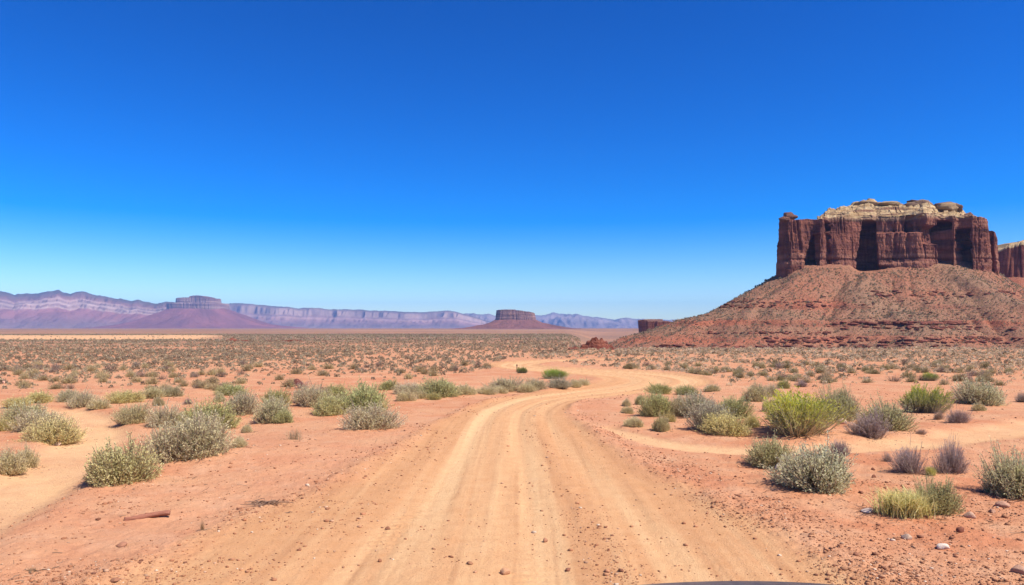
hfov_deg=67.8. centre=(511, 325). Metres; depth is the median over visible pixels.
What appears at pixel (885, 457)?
dry shrub
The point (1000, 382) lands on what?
saltbush
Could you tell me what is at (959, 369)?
saltbush
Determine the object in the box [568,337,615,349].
rock outcrop
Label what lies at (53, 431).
sagebrush
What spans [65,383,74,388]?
dry shrub
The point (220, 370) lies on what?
sagebrush
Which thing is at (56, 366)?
dry shrub
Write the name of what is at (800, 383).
dry shrub
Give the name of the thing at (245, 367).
sagebrush
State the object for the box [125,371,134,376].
sagebrush
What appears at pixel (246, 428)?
saltbush
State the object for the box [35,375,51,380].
sagebrush
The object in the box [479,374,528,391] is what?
sagebrush
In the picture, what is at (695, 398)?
sagebrush
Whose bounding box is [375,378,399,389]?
sagebrush
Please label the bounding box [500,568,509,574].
stone
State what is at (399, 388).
sagebrush
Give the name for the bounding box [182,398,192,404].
dry shrub
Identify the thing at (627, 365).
sagebrush
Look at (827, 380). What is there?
sagebrush
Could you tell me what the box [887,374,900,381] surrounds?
dry shrub
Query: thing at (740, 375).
sagebrush
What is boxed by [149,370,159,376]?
sagebrush
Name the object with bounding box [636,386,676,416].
sagebrush
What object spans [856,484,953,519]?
grass tuft
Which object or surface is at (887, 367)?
saltbush
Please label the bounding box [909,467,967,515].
sagebrush
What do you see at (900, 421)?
sagebrush
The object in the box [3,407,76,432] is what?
sagebrush
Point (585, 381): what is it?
saltbush
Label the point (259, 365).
sagebrush
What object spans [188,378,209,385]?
sagebrush
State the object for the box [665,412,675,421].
saltbush
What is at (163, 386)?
sagebrush
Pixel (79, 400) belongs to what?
sagebrush
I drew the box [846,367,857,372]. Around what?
sagebrush
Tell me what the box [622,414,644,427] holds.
saltbush
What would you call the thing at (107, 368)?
dry shrub
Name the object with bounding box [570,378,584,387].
saltbush
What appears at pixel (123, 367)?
sagebrush
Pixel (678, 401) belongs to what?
sagebrush
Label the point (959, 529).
stone
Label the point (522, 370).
rabbitbrush
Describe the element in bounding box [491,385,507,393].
saltbush
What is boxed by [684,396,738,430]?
sagebrush
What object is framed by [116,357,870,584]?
dirt road
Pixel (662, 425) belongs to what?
saltbush
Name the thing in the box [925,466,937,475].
grass tuft
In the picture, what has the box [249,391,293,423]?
sagebrush
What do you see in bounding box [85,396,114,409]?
saltbush
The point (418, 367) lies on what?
sagebrush
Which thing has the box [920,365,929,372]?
sagebrush
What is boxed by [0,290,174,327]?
mountain range
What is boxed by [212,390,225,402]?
saltbush
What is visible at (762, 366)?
saltbush
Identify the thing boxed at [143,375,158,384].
sagebrush
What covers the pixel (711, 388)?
sagebrush
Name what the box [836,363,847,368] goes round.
sagebrush
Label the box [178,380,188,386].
sagebrush
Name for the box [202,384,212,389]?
sagebrush
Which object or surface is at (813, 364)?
saltbush
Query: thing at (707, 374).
saltbush
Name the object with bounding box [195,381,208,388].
sagebrush
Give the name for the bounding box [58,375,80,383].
sagebrush
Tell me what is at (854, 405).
sagebrush
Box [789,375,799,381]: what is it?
saltbush
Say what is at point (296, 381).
boulder
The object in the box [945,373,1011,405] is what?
sagebrush
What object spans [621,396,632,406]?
saltbush
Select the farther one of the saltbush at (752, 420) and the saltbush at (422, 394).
the saltbush at (422, 394)
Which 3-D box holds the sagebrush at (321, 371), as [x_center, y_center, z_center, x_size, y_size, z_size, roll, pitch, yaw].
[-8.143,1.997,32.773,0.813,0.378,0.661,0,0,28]
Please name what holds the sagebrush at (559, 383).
on the ground
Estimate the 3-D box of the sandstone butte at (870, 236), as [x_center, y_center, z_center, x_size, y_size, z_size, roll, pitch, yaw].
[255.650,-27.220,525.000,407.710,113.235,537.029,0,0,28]
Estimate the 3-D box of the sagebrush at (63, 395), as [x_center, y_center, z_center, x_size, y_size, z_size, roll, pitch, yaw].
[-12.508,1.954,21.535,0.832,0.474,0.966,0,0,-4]
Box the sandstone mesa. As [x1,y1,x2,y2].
[86,295,302,327]
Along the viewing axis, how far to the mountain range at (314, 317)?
10993.49 m
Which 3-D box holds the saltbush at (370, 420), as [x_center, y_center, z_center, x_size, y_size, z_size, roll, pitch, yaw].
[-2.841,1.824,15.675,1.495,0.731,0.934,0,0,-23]
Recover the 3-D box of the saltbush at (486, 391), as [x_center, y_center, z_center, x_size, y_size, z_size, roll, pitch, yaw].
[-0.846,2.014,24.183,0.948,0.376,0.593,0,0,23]
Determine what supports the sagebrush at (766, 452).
on the ground
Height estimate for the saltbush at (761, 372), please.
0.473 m
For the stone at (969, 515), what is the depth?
8.37 m
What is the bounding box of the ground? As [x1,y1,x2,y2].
[0,328,1023,584]
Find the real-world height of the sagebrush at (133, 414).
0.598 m
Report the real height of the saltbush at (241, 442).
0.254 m
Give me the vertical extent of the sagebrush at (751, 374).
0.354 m
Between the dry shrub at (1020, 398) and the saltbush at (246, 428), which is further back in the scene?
the dry shrub at (1020, 398)
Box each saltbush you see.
[0,395,34,407]
[0,416,17,430]
[0,440,30,475]
[15,441,40,467]
[26,388,55,403]
[80,431,167,486]
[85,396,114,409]
[101,386,146,403]
[151,395,164,405]
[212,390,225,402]
[231,436,248,447]
[239,423,253,432]
[272,405,293,423]
[309,389,354,416]
[336,397,408,430]
[395,388,417,401]
[415,389,426,398]
[454,382,480,394]
[477,383,497,394]
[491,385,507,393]
[517,381,539,392]
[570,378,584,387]
[578,377,589,385]
[620,406,634,413]
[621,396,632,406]
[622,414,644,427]
[649,410,671,431]
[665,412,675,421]
[694,409,754,436]
[701,370,712,375]
[707,365,719,370]
[722,365,730,371]
[732,369,743,375]
[742,412,762,427]
[755,361,766,368]
[757,369,768,375]
[758,430,857,495]
[761,395,774,411]
[763,376,774,380]
[774,374,786,380]
[787,371,799,380]
[788,366,798,372]
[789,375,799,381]
[809,361,821,367]
[814,365,825,373]
[860,363,873,371]
[878,362,890,369]
[901,369,916,377]
[938,364,951,368]
[954,367,967,372]
[961,363,975,371]
[969,401,987,410]
[977,367,990,375]
[987,367,997,373]
[991,378,1006,385]
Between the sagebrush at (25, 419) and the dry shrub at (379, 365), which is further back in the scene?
the dry shrub at (379, 365)
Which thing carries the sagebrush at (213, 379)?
on the ground
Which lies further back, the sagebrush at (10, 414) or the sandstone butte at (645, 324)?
the sandstone butte at (645, 324)
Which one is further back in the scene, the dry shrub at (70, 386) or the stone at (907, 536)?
the dry shrub at (70, 386)
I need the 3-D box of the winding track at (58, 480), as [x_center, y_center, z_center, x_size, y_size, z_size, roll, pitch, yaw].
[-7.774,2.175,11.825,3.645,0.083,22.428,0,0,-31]
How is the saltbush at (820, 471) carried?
on the ground
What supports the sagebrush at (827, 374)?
on the ground
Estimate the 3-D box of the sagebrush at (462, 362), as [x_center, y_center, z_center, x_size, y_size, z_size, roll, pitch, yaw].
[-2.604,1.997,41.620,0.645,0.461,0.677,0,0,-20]
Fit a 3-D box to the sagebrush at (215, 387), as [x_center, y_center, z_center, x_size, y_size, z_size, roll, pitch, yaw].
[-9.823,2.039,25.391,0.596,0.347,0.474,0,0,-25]
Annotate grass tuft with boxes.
[286,429,301,439]
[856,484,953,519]
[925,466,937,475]
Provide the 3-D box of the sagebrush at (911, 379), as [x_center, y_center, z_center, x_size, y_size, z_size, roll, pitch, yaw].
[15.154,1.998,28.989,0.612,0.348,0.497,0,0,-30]
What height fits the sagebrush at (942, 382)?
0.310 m
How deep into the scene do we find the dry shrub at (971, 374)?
33.40 m
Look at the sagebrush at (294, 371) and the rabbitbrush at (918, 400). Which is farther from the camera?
the sagebrush at (294, 371)
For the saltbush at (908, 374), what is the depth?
31.58 m
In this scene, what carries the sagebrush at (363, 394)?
on the ground
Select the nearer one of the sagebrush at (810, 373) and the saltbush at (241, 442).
the saltbush at (241, 442)
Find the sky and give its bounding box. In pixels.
[0,0,1023,319]
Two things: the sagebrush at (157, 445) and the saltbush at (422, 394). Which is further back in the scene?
the saltbush at (422, 394)
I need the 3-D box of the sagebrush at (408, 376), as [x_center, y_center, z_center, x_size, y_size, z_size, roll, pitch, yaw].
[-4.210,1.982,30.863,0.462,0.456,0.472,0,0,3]
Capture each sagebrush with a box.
[0,394,52,423]
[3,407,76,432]
[11,368,25,374]
[11,410,92,444]
[14,377,30,385]
[17,380,33,387]
[19,369,28,378]
[20,362,34,367]
[26,367,40,373]
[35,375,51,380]
[43,382,62,388]
[48,375,61,381]
[54,388,80,402]
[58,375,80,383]
[62,363,73,369]
[65,386,99,408]
[85,365,99,371]
[92,371,109,378]
[93,367,108,377]
[94,376,107,382]
[110,399,154,425]
[117,363,127,369]
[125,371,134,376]
[130,375,142,382]
[137,415,205,462]
[138,384,169,398]
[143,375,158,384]
[143,394,187,428]
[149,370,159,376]
[158,381,168,389]
[160,384,184,396]
[160,399,237,459]
[163,360,174,366]
[168,370,179,377]
[173,376,186,382]
[175,393,248,428]
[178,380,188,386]
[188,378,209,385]
[195,369,205,374]
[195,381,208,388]
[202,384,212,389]
[205,367,217,374]
[205,373,219,384]
[211,383,222,390]
[212,382,254,395]
[215,366,225,373]
[221,387,259,415]
[230,375,247,383]
[240,365,251,370]
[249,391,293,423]
[252,361,264,366]
[257,385,293,404]
[274,374,284,379]
[279,378,295,386]
[289,367,302,373]
[291,378,331,407]
[291,384,315,401]
[314,368,329,375]
[320,362,334,368]
[322,380,349,397]
[338,375,394,412]
[349,362,358,368]
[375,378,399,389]
[391,378,421,393]
[403,372,413,378]
[412,365,423,371]
[414,377,461,397]
[419,368,428,373]
[426,391,442,399]
[428,368,440,375]
[459,359,468,365]
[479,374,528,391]
[524,375,550,389]
[546,374,571,388]
[622,361,634,368]
[634,394,644,404]
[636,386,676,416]
[644,381,674,393]
[667,393,685,415]
[674,383,699,394]
[676,388,715,417]
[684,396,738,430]
[693,366,704,374]
[703,383,721,391]
[717,392,759,418]
[736,371,744,377]
[739,379,771,401]
[741,429,795,469]
[745,371,754,376]
[764,383,780,396]
[776,379,791,388]
[782,361,790,368]
[799,376,811,382]
[805,369,815,376]
[815,378,862,421]
[821,370,832,377]
[821,377,833,382]
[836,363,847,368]
[845,390,861,417]
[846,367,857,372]
[851,391,920,430]
[861,378,875,382]
[869,368,880,373]
[886,362,899,368]
[904,362,915,368]
[904,376,916,381]
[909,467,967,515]
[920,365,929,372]
[939,378,950,384]
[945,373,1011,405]
[951,372,967,381]
[971,437,1023,499]
[975,374,987,381]
[978,360,990,367]
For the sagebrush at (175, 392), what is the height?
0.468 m
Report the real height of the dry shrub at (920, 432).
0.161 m
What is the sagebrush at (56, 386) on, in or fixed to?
on the ground
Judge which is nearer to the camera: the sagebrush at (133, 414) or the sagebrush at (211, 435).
the sagebrush at (211, 435)
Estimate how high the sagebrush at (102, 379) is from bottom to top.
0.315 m
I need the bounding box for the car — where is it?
[644,581,833,584]
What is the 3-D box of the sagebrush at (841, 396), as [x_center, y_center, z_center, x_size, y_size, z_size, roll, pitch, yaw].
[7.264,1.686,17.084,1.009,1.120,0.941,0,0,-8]
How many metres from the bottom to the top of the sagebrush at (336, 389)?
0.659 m
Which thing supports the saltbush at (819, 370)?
on the ground
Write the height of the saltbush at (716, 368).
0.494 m
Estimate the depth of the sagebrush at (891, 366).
37.58 m
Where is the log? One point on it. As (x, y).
(154, 514)
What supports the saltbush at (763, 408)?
on the ground
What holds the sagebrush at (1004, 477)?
on the ground
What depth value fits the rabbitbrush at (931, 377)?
29.31 m
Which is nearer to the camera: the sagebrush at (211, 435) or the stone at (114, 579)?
the stone at (114, 579)
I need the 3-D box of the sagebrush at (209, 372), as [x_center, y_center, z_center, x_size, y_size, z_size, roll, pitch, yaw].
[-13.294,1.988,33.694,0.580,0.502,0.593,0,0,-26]
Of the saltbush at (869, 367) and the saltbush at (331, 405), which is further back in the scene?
the saltbush at (869, 367)
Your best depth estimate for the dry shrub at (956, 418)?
16.70 m
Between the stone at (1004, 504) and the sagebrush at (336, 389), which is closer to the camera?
the stone at (1004, 504)
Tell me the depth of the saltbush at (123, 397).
21.19 m
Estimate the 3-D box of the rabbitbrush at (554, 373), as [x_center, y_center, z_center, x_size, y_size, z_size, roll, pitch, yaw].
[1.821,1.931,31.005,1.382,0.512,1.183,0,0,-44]
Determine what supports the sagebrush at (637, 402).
on the ground
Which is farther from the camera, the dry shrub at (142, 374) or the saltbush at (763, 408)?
the dry shrub at (142, 374)
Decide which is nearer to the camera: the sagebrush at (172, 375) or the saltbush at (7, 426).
the saltbush at (7, 426)
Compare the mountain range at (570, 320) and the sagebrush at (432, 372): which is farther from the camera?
the mountain range at (570, 320)
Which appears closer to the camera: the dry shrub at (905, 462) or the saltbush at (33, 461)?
the dry shrub at (905, 462)
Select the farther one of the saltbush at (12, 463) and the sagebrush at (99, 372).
the sagebrush at (99, 372)
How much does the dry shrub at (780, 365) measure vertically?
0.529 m
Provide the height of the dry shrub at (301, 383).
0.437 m
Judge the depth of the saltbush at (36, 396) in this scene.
21.13 m
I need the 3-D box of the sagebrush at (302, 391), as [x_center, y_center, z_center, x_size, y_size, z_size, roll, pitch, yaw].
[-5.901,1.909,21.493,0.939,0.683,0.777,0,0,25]
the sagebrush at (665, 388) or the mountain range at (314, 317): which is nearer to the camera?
the sagebrush at (665, 388)
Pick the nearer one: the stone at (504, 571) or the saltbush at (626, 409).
the stone at (504, 571)
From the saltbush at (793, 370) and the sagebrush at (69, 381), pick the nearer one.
the sagebrush at (69, 381)
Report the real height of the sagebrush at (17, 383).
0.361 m
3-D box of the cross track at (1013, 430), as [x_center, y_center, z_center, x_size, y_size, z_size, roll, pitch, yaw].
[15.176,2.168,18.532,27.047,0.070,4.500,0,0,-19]
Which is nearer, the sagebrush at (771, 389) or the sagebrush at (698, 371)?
the sagebrush at (771, 389)
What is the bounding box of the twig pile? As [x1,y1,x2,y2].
[240,498,291,505]
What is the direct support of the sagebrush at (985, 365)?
on the ground
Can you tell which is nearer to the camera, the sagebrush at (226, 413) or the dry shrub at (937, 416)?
the sagebrush at (226, 413)
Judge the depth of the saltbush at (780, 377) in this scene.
30.12 m
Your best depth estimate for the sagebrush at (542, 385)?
25.51 m
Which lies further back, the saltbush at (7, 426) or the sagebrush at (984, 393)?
the sagebrush at (984, 393)
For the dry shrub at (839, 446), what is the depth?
12.69 m
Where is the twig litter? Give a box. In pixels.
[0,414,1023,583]
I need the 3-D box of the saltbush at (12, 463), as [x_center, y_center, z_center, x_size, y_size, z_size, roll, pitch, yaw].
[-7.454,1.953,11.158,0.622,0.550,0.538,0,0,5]
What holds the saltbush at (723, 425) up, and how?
on the ground
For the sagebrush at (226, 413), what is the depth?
16.18 m
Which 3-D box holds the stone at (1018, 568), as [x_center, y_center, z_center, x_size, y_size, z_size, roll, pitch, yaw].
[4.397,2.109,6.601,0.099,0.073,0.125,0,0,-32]
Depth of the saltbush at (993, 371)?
34.87 m
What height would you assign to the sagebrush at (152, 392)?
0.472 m
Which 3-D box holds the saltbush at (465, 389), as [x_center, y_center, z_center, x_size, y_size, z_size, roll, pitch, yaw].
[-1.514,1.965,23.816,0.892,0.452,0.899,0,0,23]
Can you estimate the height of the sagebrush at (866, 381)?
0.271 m
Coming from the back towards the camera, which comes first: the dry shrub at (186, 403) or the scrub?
the scrub
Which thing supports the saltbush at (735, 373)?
on the ground
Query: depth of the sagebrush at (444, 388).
22.98 m
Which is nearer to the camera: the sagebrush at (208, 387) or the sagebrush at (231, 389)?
the sagebrush at (231, 389)
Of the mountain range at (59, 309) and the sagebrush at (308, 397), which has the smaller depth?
the sagebrush at (308, 397)
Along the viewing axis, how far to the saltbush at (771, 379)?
29.75 m
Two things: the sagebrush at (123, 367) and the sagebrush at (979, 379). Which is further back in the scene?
the sagebrush at (123, 367)
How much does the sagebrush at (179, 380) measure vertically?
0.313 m
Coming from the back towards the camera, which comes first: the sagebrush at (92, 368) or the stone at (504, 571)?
the sagebrush at (92, 368)
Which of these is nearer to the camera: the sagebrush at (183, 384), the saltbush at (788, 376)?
the sagebrush at (183, 384)
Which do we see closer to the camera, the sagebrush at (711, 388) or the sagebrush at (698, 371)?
the sagebrush at (711, 388)
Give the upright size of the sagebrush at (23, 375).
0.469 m
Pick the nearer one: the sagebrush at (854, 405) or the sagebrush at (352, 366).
the sagebrush at (854, 405)
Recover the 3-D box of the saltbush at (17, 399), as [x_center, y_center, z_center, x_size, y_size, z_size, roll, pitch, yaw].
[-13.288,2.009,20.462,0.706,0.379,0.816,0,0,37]
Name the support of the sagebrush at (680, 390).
on the ground
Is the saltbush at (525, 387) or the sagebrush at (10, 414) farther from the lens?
the saltbush at (525, 387)
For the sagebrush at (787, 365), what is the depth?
39.28 m
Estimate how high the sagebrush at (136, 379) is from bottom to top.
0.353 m
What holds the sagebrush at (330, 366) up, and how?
on the ground
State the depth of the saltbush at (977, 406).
19.13 m
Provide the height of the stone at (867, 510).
0.043 m
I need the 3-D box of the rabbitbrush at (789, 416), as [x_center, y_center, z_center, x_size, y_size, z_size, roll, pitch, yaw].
[5.737,1.642,14.856,1.829,1.025,2.136,0,0,26]
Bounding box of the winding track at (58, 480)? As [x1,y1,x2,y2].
[0,406,125,532]
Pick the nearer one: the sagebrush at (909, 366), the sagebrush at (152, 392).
the sagebrush at (152, 392)
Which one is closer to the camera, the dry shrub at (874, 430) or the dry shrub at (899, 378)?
the dry shrub at (874, 430)
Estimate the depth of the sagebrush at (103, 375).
30.72 m
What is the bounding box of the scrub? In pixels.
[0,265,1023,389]
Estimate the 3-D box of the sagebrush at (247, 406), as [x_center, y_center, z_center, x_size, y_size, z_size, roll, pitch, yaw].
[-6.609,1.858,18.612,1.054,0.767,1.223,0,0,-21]
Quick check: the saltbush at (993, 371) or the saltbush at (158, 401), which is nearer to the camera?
the saltbush at (158, 401)
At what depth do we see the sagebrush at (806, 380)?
28.99 m
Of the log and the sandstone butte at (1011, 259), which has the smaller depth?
the log
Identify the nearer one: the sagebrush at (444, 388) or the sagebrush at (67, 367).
the sagebrush at (444, 388)
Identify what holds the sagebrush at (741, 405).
on the ground
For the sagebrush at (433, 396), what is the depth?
22.36 m
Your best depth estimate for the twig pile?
9.00 m
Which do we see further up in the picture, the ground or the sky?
the sky
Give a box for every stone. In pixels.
[110,578,120,581]
[117,542,126,546]
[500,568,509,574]
[861,508,872,512]
[901,534,911,539]
[937,543,949,549]
[956,527,963,532]
[963,512,975,517]
[995,501,1009,507]
[1010,564,1023,574]
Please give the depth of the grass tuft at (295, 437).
13.89 m
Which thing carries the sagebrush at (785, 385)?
on the ground
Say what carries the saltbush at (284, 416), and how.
on the ground
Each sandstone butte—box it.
[453,309,580,328]
[609,198,1023,348]
[638,319,670,331]
[998,240,1023,287]
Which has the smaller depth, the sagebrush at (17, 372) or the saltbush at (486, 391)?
the saltbush at (486, 391)
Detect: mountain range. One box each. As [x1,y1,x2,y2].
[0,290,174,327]
[228,303,489,327]
[465,312,674,327]
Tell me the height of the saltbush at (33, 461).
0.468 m
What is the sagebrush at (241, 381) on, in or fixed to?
on the ground
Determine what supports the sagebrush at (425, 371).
on the ground
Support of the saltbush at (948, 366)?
on the ground
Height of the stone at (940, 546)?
0.056 m
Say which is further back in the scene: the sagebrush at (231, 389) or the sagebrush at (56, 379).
the sagebrush at (56, 379)
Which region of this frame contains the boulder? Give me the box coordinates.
[293,379,301,385]
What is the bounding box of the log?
[124,510,170,520]
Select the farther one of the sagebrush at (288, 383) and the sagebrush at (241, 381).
the sagebrush at (241, 381)
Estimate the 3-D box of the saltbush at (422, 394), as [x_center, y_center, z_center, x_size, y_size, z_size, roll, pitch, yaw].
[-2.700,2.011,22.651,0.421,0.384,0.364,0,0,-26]
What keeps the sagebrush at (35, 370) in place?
on the ground
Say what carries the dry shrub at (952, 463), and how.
on the ground
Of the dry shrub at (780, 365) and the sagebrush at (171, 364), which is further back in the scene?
the sagebrush at (171, 364)
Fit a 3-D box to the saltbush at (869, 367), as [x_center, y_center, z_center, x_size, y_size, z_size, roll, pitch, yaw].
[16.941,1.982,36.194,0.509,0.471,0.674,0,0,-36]
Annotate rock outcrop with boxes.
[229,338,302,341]
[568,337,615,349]
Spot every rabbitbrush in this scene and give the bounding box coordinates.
[516,367,527,372]
[541,368,569,378]
[757,383,856,437]
[895,380,956,412]
[920,371,938,380]
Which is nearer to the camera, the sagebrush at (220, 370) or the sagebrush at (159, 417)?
the sagebrush at (159, 417)
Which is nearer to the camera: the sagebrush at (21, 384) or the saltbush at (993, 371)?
the sagebrush at (21, 384)
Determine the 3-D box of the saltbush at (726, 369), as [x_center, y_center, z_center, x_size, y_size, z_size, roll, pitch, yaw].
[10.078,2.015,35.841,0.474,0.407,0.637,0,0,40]
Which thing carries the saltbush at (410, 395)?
on the ground
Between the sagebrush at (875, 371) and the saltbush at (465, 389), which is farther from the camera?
the sagebrush at (875, 371)
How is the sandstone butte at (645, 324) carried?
on the ground
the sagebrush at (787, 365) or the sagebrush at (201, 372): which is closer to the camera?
the sagebrush at (201, 372)
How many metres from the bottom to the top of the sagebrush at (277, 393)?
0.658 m
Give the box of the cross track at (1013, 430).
[602,421,1023,454]
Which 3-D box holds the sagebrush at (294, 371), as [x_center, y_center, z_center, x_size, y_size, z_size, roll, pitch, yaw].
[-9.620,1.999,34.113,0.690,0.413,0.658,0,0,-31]
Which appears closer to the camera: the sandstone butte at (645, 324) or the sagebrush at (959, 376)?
the sagebrush at (959, 376)
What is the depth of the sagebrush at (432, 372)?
32.91 m
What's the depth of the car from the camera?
2.53 m
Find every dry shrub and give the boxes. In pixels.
[49,363,60,369]
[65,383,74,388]
[101,364,116,370]
[133,369,148,376]
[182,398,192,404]
[294,379,309,388]
[374,361,384,366]
[774,362,783,368]
[794,379,807,386]
[825,437,851,455]
[843,406,891,438]
[881,438,930,474]
[882,451,893,461]
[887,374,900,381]
[916,429,926,434]
[927,427,971,473]
[933,409,944,419]
[943,405,972,422]
[965,370,979,375]
[1014,391,1023,401]
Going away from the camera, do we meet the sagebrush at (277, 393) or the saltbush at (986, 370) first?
the sagebrush at (277, 393)
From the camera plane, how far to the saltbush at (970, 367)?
36.61 m
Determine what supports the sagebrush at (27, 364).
on the ground
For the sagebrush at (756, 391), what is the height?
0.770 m
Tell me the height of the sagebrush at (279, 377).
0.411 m
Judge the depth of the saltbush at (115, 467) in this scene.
10.11 m

